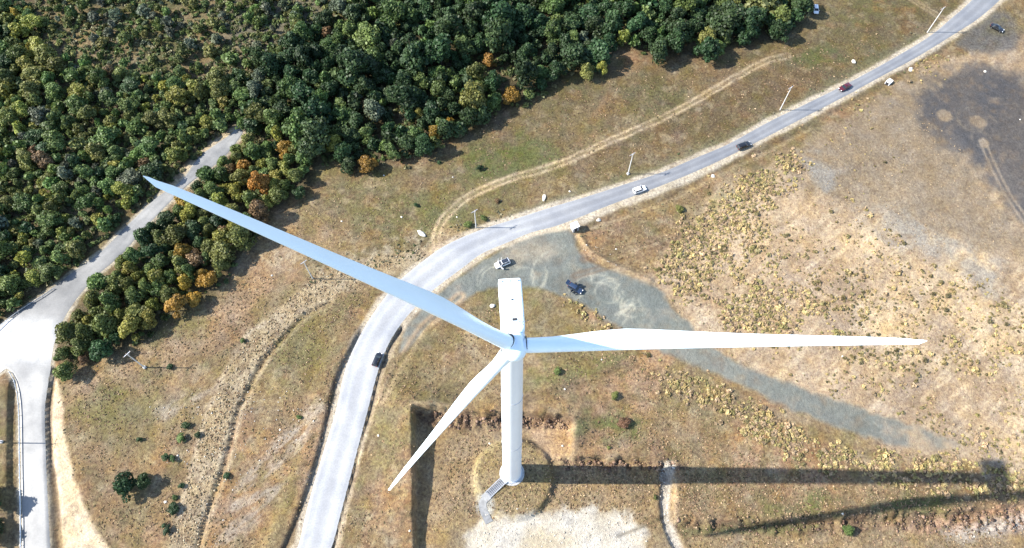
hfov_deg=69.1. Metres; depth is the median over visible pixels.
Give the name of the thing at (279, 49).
broadleaf tree
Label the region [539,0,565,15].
broadleaf tree
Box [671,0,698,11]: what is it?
broadleaf tree
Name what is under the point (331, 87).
broadleaf tree
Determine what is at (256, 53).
broadleaf tree
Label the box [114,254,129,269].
broadleaf tree
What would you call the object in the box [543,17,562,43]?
broadleaf tree
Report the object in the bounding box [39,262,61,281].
broadleaf tree
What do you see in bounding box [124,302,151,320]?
broadleaf tree
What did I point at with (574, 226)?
kiosk
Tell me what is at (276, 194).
broadleaf tree
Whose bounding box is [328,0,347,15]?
broadleaf tree
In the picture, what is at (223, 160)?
broadleaf tree
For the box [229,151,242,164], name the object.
broadleaf tree
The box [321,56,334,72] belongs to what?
broadleaf tree
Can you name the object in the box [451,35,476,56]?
broadleaf tree
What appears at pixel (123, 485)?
round tree
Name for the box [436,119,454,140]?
broadleaf tree
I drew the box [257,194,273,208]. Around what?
broadleaf tree
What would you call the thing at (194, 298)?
broadleaf tree
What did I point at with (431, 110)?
broadleaf tree
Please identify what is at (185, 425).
bush
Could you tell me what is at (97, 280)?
broadleaf tree
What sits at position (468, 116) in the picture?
broadleaf tree
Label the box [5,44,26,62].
broadleaf tree
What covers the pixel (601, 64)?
broadleaf tree
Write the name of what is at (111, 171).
broadleaf tree
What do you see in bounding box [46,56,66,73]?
broadleaf tree
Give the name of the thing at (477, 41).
broadleaf tree
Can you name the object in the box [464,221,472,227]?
bush
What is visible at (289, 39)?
broadleaf tree
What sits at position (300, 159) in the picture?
broadleaf tree
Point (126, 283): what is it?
broadleaf tree
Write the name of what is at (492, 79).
broadleaf tree
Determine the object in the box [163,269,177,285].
broadleaf tree
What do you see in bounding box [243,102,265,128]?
broadleaf tree
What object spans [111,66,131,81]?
broadleaf tree
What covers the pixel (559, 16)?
broadleaf tree
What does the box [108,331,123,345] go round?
broadleaf tree
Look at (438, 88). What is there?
broadleaf tree
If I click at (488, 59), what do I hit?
broadleaf tree
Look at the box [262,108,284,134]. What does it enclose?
broadleaf tree
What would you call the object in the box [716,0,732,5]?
broadleaf tree
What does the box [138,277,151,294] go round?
broadleaf tree
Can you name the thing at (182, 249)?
broadleaf tree
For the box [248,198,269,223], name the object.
broadleaf tree
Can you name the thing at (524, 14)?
broadleaf tree
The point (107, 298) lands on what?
broadleaf tree
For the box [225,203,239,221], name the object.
broadleaf tree
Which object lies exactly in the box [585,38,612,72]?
broadleaf tree
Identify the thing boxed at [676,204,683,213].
bush
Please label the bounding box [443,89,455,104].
broadleaf tree
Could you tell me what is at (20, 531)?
guardrail
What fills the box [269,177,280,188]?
broadleaf tree
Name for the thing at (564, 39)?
broadleaf tree
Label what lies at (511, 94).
broadleaf tree
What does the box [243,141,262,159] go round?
broadleaf tree
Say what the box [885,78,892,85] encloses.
utility cabinet
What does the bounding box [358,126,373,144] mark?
broadleaf tree
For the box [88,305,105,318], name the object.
broadleaf tree
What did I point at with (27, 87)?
broadleaf tree
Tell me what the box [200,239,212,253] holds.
broadleaf tree
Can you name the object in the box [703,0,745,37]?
broadleaf tree
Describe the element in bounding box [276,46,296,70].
broadleaf tree
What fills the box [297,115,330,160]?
broadleaf tree
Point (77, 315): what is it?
broadleaf tree
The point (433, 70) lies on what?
broadleaf tree
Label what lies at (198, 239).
broadleaf tree
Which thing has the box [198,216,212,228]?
broadleaf tree
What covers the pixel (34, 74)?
broadleaf tree
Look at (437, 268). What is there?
road
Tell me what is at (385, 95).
broadleaf tree
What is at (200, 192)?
broadleaf tree
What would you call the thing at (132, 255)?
broadleaf tree
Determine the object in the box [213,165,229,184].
broadleaf tree
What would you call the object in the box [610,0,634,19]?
broadleaf tree
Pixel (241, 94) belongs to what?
broadleaf tree
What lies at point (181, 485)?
bush
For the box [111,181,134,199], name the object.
broadleaf tree
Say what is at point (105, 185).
broadleaf tree
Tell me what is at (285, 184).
broadleaf tree
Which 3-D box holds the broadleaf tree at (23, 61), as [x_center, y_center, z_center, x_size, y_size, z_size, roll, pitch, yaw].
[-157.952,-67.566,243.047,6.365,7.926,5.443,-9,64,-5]
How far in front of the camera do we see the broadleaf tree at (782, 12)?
249.54 m
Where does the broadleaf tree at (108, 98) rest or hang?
on the ground at (968, 104)
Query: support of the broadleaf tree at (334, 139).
on the ground at (968, 104)
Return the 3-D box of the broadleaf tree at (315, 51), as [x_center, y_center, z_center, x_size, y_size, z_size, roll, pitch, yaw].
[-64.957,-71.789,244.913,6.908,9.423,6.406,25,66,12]
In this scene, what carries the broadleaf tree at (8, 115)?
on the ground at (968, 104)
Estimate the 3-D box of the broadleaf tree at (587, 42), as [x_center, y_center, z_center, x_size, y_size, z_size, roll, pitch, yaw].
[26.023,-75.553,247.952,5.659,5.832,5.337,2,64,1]
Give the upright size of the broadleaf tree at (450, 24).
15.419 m
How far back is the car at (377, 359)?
199.53 m
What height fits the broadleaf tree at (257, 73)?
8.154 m
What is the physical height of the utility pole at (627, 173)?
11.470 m
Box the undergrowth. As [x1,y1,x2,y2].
[0,0,810,363]
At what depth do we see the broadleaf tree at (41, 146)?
227.83 m
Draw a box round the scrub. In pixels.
[40,0,328,77]
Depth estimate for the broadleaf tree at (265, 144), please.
228.43 m
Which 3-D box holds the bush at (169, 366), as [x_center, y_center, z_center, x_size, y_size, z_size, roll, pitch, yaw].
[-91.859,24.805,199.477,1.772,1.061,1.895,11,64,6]
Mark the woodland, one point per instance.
(10, 30)
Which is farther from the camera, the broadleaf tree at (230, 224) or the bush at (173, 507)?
the broadleaf tree at (230, 224)
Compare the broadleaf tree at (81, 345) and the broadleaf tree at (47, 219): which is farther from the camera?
the broadleaf tree at (47, 219)
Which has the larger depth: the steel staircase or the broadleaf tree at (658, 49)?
the broadleaf tree at (658, 49)
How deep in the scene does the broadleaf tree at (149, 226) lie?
214.24 m
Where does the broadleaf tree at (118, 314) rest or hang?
on the ground at (968, 104)
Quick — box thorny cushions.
[688,111,1023,483]
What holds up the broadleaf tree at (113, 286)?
on the ground at (968, 104)
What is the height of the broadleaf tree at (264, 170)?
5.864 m
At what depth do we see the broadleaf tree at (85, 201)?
218.35 m
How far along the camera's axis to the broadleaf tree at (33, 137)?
230.12 m
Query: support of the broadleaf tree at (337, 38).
on the ground at (968, 104)
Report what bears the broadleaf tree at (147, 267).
on the ground at (968, 104)
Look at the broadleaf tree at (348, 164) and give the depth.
224.52 m
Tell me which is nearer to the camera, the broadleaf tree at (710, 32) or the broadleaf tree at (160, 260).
the broadleaf tree at (160, 260)
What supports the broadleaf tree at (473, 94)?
on the ground at (968, 104)
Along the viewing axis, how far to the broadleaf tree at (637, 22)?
246.71 m
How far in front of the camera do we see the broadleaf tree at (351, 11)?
249.70 m
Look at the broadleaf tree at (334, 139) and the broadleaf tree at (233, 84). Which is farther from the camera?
the broadleaf tree at (233, 84)
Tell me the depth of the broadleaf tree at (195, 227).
213.19 m
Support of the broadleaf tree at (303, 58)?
on the ground at (968, 104)
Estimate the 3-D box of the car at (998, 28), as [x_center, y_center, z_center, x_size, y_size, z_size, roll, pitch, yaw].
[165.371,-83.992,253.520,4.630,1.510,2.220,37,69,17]
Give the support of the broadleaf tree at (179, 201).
on the ground at (968, 104)
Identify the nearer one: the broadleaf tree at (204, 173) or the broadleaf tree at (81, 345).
the broadleaf tree at (81, 345)
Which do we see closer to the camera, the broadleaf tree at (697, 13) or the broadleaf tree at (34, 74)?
the broadleaf tree at (34, 74)
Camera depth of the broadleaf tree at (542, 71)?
240.06 m
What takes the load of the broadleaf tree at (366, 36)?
on the ground at (968, 104)
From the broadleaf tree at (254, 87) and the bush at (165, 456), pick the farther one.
the broadleaf tree at (254, 87)
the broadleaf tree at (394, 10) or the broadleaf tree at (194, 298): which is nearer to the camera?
the broadleaf tree at (194, 298)
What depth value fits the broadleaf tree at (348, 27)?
246.64 m
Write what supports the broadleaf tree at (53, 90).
on the ground at (968, 104)
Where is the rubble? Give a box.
[169,248,425,547]
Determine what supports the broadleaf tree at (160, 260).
on the ground at (968, 104)
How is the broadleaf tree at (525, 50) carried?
on the ground at (968, 104)
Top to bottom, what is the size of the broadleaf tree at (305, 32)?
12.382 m
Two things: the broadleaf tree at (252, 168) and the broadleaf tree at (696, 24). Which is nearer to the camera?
the broadleaf tree at (252, 168)
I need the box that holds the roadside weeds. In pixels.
[309,26,949,283]
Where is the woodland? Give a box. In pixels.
[0,0,804,315]
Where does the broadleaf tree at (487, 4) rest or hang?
on the ground at (968, 104)
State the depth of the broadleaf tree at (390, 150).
225.45 m
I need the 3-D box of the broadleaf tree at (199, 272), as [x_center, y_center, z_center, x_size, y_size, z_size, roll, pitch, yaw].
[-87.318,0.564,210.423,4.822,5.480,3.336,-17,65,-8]
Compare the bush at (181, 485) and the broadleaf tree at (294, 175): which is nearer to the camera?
the bush at (181, 485)
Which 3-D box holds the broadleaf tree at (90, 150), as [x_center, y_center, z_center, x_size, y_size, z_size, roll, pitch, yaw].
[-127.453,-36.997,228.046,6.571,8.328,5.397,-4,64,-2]
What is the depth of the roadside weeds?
216.66 m
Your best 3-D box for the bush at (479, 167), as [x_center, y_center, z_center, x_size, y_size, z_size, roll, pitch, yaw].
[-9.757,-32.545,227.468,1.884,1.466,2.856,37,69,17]
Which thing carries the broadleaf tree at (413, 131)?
on the ground at (968, 104)
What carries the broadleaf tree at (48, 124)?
on the ground at (968, 104)
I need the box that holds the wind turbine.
[143,176,926,489]
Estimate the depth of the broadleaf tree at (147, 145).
227.49 m
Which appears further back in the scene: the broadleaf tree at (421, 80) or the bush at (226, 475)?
the broadleaf tree at (421, 80)
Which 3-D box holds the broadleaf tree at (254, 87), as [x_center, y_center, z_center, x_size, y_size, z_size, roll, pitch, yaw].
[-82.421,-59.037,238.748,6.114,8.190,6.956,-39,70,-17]
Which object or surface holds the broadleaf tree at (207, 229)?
on the ground at (968, 104)
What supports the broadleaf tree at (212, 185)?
on the ground at (968, 104)
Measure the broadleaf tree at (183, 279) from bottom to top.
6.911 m
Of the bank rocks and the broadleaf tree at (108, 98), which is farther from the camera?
the broadleaf tree at (108, 98)
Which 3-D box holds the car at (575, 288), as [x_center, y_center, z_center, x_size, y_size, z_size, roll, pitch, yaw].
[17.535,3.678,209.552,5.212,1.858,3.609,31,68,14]
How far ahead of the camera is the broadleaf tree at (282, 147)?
227.57 m
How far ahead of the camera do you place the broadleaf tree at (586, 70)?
240.35 m
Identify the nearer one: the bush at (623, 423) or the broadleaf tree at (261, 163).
the bush at (623, 423)
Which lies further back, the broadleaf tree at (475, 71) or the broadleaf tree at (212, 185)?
the broadleaf tree at (475, 71)
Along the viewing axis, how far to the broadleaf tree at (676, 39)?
243.82 m
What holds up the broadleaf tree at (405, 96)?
on the ground at (968, 104)
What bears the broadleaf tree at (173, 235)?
on the ground at (968, 104)
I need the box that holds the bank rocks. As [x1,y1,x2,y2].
[432,409,1023,536]
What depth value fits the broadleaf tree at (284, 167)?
223.84 m
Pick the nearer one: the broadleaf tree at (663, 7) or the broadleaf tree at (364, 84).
the broadleaf tree at (364, 84)
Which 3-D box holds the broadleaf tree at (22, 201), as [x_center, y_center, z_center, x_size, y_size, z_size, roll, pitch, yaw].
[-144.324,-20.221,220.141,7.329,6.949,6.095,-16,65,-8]
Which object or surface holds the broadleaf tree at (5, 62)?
on the ground at (968, 104)
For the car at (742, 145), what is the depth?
230.85 m
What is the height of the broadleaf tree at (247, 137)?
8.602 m
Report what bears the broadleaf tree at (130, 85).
on the ground at (968, 104)
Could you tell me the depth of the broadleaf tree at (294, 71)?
238.92 m
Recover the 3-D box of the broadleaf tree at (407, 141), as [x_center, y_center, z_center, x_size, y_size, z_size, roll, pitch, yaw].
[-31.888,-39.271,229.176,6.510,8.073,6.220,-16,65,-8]
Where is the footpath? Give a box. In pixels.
[479,498,492,523]
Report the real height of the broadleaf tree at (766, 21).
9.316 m
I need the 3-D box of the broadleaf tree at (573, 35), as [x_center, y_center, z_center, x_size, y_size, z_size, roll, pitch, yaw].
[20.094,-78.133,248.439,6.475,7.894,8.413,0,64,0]
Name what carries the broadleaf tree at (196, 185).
on the ground at (968, 104)
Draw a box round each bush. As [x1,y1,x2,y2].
[161,453,169,460]
[162,524,170,535]
[166,363,172,369]
[167,501,178,515]
[169,455,174,462]
[172,494,177,500]
[176,432,185,442]
[177,482,184,488]
[180,421,189,428]
[194,431,200,437]
[223,472,229,478]
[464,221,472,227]
[475,165,484,169]
[554,366,560,374]
[611,391,618,399]
[616,417,630,428]
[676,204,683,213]
[842,525,854,536]
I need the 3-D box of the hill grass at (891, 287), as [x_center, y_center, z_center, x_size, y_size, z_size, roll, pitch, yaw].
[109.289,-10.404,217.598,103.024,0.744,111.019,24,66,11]
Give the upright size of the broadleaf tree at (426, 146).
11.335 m
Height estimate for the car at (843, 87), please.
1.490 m
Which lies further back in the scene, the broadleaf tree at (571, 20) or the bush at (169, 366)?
the broadleaf tree at (571, 20)
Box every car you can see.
[371,352,382,366]
[494,257,510,269]
[566,280,582,293]
[632,185,646,193]
[736,141,751,150]
[813,4,819,13]
[838,82,851,91]
[990,23,1003,32]
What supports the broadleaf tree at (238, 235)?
on the ground at (968, 104)
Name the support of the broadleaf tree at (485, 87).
on the ground at (968, 104)
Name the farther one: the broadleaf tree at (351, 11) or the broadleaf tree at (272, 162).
the broadleaf tree at (351, 11)
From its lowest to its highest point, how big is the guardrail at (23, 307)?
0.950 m
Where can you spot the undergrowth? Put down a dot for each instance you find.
(144, 66)
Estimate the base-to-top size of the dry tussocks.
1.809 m
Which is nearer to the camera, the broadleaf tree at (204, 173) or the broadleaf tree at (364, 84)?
the broadleaf tree at (204, 173)
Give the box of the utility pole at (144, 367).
[123,350,146,368]
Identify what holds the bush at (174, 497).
on the ground at (968, 104)
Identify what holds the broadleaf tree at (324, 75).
on the ground at (968, 104)
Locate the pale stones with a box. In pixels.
[149,244,1022,547]
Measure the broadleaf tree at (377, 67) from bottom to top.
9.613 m
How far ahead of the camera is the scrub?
251.93 m
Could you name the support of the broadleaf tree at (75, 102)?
on the ground at (968, 104)
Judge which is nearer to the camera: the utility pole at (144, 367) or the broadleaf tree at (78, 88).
the utility pole at (144, 367)
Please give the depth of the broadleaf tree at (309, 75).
237.56 m
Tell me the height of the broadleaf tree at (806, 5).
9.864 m
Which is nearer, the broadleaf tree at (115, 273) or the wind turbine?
the wind turbine
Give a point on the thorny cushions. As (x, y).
(916, 351)
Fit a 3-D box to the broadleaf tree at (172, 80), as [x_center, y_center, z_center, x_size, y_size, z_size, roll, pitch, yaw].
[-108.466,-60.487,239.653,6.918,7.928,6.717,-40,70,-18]
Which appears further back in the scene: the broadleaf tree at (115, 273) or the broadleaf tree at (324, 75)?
the broadleaf tree at (324, 75)
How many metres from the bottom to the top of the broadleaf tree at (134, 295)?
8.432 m
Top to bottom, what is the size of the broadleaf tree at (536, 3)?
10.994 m
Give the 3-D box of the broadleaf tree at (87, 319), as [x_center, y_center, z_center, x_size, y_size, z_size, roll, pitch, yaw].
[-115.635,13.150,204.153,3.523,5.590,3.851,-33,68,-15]
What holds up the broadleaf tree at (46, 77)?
on the ground at (968, 104)
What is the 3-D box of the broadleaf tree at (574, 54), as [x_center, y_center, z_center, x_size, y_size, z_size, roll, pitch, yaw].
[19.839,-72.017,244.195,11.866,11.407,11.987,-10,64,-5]
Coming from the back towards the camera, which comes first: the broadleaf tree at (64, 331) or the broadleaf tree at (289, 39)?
the broadleaf tree at (289, 39)
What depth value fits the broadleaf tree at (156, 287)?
205.72 m
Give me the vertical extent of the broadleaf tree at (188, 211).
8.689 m
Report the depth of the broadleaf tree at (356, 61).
235.20 m
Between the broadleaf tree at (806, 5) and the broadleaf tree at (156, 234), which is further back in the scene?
the broadleaf tree at (806, 5)
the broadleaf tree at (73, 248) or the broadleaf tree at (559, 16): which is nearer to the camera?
the broadleaf tree at (73, 248)
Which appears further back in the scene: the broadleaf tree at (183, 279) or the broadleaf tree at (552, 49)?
the broadleaf tree at (552, 49)
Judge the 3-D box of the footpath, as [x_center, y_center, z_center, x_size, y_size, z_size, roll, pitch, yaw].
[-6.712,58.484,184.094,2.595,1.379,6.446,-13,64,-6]
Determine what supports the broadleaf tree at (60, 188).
on the ground at (968, 104)
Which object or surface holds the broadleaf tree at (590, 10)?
on the ground at (968, 104)
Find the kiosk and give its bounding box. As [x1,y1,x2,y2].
[570,221,579,232]
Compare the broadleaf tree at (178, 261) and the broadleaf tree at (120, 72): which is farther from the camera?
the broadleaf tree at (120, 72)
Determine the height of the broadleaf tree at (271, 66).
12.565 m
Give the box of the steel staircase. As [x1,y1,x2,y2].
[481,476,507,501]
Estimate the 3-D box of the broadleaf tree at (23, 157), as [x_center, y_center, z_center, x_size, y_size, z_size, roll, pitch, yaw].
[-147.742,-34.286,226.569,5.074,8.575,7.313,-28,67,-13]
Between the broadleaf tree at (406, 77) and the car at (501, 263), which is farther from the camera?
the broadleaf tree at (406, 77)
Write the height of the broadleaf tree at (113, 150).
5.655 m
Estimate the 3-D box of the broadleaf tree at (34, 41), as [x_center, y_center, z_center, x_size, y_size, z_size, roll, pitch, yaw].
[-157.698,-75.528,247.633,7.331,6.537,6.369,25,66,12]
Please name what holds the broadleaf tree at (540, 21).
on the ground at (968, 104)
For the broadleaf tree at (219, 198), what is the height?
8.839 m
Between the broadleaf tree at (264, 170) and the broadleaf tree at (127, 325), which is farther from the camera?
the broadleaf tree at (264, 170)
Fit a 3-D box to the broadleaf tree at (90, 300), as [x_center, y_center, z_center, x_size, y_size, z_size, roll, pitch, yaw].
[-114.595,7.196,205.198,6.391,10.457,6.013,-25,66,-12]
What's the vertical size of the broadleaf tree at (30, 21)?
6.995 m
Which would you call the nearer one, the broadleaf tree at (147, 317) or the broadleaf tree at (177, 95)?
the broadleaf tree at (147, 317)
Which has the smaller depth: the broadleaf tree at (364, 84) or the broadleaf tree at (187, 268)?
the broadleaf tree at (187, 268)
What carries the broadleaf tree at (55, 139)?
on the ground at (968, 104)
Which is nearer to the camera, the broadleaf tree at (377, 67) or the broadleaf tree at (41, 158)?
the broadleaf tree at (41, 158)
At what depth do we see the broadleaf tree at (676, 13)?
247.71 m
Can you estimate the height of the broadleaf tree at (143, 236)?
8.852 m
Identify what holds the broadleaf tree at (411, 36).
on the ground at (968, 104)
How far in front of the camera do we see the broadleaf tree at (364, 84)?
235.89 m
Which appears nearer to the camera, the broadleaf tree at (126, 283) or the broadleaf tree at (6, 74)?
the broadleaf tree at (126, 283)
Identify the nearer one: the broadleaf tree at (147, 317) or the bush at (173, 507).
the bush at (173, 507)
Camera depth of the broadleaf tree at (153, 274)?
206.21 m
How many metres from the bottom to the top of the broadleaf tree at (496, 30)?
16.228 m
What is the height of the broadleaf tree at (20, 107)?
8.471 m
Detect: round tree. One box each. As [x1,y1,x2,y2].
[0,517,3,533]
[112,471,135,503]
[133,472,150,489]
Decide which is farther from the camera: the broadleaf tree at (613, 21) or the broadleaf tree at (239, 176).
the broadleaf tree at (613, 21)
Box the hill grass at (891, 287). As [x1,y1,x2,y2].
[682,100,1023,472]
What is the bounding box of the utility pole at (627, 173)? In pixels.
[626,152,635,174]
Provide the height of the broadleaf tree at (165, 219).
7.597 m
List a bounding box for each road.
[0,129,242,547]
[297,0,998,547]
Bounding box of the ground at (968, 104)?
[0,0,1023,547]
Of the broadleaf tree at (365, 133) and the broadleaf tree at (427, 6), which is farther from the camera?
the broadleaf tree at (427, 6)
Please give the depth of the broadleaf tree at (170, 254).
211.41 m
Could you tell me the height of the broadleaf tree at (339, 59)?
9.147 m
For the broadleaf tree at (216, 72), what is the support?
on the ground at (968, 104)
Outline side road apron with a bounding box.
[0,318,12,371]
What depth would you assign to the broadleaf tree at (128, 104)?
234.75 m
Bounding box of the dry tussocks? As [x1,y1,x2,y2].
[562,54,1023,502]
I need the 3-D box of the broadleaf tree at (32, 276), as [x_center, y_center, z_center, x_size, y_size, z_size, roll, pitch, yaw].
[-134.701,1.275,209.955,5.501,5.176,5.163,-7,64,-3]
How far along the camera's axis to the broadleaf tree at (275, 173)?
223.06 m
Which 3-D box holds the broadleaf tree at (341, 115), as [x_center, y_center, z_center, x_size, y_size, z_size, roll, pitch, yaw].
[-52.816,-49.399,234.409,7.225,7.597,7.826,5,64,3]
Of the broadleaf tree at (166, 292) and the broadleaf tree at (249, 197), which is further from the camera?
the broadleaf tree at (249, 197)
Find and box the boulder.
[418,230,425,236]
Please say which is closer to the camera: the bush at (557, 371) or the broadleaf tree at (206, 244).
the bush at (557, 371)
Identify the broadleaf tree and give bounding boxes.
[0,52,16,69]
[0,68,16,82]
[0,106,19,125]
[0,195,16,212]
[0,241,17,260]
[0,274,21,295]
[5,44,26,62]
[11,100,29,117]
[12,193,32,211]
[15,55,40,71]
[16,148,36,170]
[19,13,46,33]
[19,80,40,98]
[20,65,47,86]
[23,128,45,146]
[24,269,44,286]
[27,106,51,125]
[28,36,49,50]
[30,150,54,168]
[32,43,58,65]
[35,141,56,155]
[35,209,63,233]
[39,119,60,130]
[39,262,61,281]
[40,71,55,89]
[42,201,58,212]
[43,130,69,151]
[44,82,64,101]
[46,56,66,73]
[51,181,68,197]
[52,362,77,381]
[54,321,80,344]
[55,346,70,360]
[65,93,87,115]
[65,239,86,258]
[67,82,85,99]
[70,337,90,356]
[71,308,87,323]
[74,192,96,210]
[74,323,95,341]
[76,104,96,125]
[78,354,89,365]
[81,315,92,324]
[83,289,103,309]
[84,142,106,160]
[86,272,111,291]
[88,126,121,148]
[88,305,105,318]
[88,338,113,360]
[89,67,110,88]
[89,310,118,337]
[97,177,115,195]
[98,90,121,107]
[98,290,121,313]
[103,275,123,294]
[104,165,123,178]
[106,143,123,160]
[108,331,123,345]
[109,308,124,322]
[110,270,125,278]
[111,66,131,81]
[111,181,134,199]
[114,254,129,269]
[115,168,142,185]
[116,97,140,116]
[118,276,138,290]
[118,314,141,341]
[119,76,140,95]
[121,261,137,274]
[122,247,142,264]
[124,285,149,304]
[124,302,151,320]
[130,269,147,279]
[133,227,153,247]
[137,163,165,182]
[138,136,159,156]
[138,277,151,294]
[138,308,157,329]
[140,243,163,262]
[141,111,164,128]
[142,262,154,278]
[144,221,161,236]
[145,296,162,310]
[147,268,166,283]
[149,280,166,296]
[150,253,170,270]
[151,229,163,245]
[155,210,175,233]
[157,107,179,128]
[159,224,188,245]
[159,242,174,253]
[159,284,181,302]
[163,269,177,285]
[164,85,192,104]
[164,146,188,162]
[164,293,188,317]
[165,75,186,90]
[168,249,174,259]
[170,203,182,221]
[171,254,187,274]
[173,196,184,205]
[173,243,191,257]
[177,273,192,290]
[180,203,196,222]
[181,262,195,281]
[185,219,207,239]
[185,248,208,267]
[186,291,201,307]
[190,180,202,191]
[192,234,207,250]
[193,188,208,199]
[193,269,211,277]
[195,166,215,182]
[195,271,216,287]
[196,208,212,218]
[198,114,215,129]
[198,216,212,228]
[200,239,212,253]
[201,223,216,236]
[201,252,211,265]
[203,181,224,200]
[205,66,229,82]
[208,240,236,269]
[209,78,229,98]
[209,214,228,231]
[211,192,228,205]
[212,228,230,246]
[212,255,228,277]
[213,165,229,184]
[217,155,231,166]
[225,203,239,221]
[225,225,256,250]
[226,182,240,197]
[226,221,237,229]
[227,78,243,95]
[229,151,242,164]
[229,169,249,186]
[231,192,243,201]
[232,87,251,105]
[235,159,251,170]
[240,132,255,150]
[242,192,256,208]
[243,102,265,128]
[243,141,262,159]
[246,79,263,97]
[247,171,270,194]
[248,46,266,67]
[248,165,259,177]
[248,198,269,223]
[251,68,266,88]
[255,157,266,167]
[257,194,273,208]
[258,51,285,78]
[258,167,271,174]
[260,140,272,151]
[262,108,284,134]
[265,157,278,170]
[268,184,288,204]
[269,169,280,182]
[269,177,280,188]
[272,99,292,123]
[275,46,284,56]
[275,140,291,159]
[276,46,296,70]
[277,31,306,50]
[277,74,294,103]
[278,161,289,176]
[278,179,294,191]
[281,107,308,147]
[282,153,295,165]
[283,64,300,78]
[286,168,302,182]
[288,144,297,154]
[290,79,314,107]
[291,20,313,42]
[291,185,305,199]
[293,43,315,75]
[295,145,313,166]
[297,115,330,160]
[301,68,319,85]
[302,94,334,129]
[308,42,325,60]
[312,8,332,26]
[312,88,331,106]
[318,70,332,82]
[319,37,336,58]
[319,79,338,97]
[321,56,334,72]
[326,134,341,150]
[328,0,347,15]
[331,32,347,44]
[332,97,346,110]
[332,106,352,126]
[333,141,354,162]
[335,47,376,88]
[335,53,344,69]
[340,125,361,143]
[340,156,355,174]
[342,2,364,21]
[342,19,355,37]
[347,110,363,128]
[352,21,381,50]
[353,75,375,96]
[357,155,378,172]
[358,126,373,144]
[363,98,384,121]
[365,44,384,61]
[366,59,381,74]
[379,0,405,28]
[382,85,394,102]
[382,142,400,158]
[386,82,424,113]
[393,71,412,85]
[397,134,416,155]
[399,39,426,74]
[400,32,418,45]
[406,125,423,137]
[412,72,430,90]
[414,108,424,119]
[415,133,434,156]
[416,0,433,15]
[421,33,452,65]
[421,100,439,124]
[427,65,445,78]
[429,125,440,138]
[430,78,449,97]
[433,13,466,39]
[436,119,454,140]
[440,6,457,15]
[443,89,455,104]
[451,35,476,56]
[458,79,485,109]
[459,106,482,127]
[462,0,483,28]
[464,18,479,40]
[465,62,486,80]
[470,32,487,52]
[474,80,489,93]
[480,0,521,40]
[482,0,508,13]
[482,52,496,66]
[484,16,515,52]
[484,70,501,91]
[502,86,520,104]
[511,2,536,30]
[514,58,538,90]
[515,42,537,59]
[527,13,550,38]
[528,0,543,8]
[533,65,550,78]
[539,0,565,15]
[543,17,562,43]
[544,42,559,58]
[547,60,568,81]
[550,14,564,27]
[555,41,591,69]
[558,32,570,50]
[560,11,581,32]
[567,29,581,42]
[578,2,600,30]
[580,62,594,80]
[583,15,605,37]
[583,40,591,47]
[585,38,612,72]
[596,61,607,75]
[597,0,614,15]
[600,8,622,33]
[602,32,617,51]
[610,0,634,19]
[625,11,648,38]
[638,26,657,42]
[648,37,667,65]
[655,0,671,19]
[665,6,686,26]
[665,27,686,52]
[666,18,692,42]
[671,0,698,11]
[684,7,706,22]
[685,18,700,36]
[693,34,719,62]
[697,26,715,42]
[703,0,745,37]
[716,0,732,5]
[717,28,731,46]
[733,6,765,39]
[756,7,768,26]
[767,19,788,41]
[774,4,790,22]
[791,0,813,11]
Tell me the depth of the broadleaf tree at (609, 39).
245.66 m
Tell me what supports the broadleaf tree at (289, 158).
on the ground at (968, 104)
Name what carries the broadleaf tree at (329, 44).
on the ground at (968, 104)
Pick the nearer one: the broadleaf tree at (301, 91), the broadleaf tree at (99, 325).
the broadleaf tree at (99, 325)
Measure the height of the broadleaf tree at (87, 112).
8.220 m
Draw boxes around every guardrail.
[0,288,53,326]
[8,371,21,547]
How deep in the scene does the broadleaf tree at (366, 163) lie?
224.72 m
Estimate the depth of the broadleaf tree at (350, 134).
228.42 m
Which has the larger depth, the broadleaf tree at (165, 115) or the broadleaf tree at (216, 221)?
the broadleaf tree at (165, 115)
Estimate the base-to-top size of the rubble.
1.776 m
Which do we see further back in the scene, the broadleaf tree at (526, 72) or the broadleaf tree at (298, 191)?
the broadleaf tree at (526, 72)
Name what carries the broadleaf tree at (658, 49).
on the ground at (968, 104)
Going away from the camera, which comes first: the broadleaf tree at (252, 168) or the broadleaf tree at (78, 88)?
the broadleaf tree at (252, 168)
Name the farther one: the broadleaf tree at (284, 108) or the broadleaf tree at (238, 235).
the broadleaf tree at (284, 108)
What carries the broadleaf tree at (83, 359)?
on the ground at (968, 104)
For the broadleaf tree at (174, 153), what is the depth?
226.83 m
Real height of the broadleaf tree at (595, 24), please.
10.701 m
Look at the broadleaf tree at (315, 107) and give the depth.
228.35 m
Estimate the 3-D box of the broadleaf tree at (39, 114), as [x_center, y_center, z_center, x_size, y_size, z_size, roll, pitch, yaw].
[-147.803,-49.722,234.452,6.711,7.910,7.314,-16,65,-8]
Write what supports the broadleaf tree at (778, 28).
on the ground at (968, 104)
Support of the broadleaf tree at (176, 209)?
on the ground at (968, 104)
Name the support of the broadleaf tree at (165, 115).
on the ground at (968, 104)
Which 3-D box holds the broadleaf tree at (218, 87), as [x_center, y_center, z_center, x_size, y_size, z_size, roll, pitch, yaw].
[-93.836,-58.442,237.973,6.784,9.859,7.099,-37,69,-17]
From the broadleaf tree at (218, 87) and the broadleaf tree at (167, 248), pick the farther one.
the broadleaf tree at (218, 87)
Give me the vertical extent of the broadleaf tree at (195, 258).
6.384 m
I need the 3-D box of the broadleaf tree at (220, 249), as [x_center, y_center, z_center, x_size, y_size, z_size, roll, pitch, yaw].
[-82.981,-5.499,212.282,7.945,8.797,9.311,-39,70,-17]
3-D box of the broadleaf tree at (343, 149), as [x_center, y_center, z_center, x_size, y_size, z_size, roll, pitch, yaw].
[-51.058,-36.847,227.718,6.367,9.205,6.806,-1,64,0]

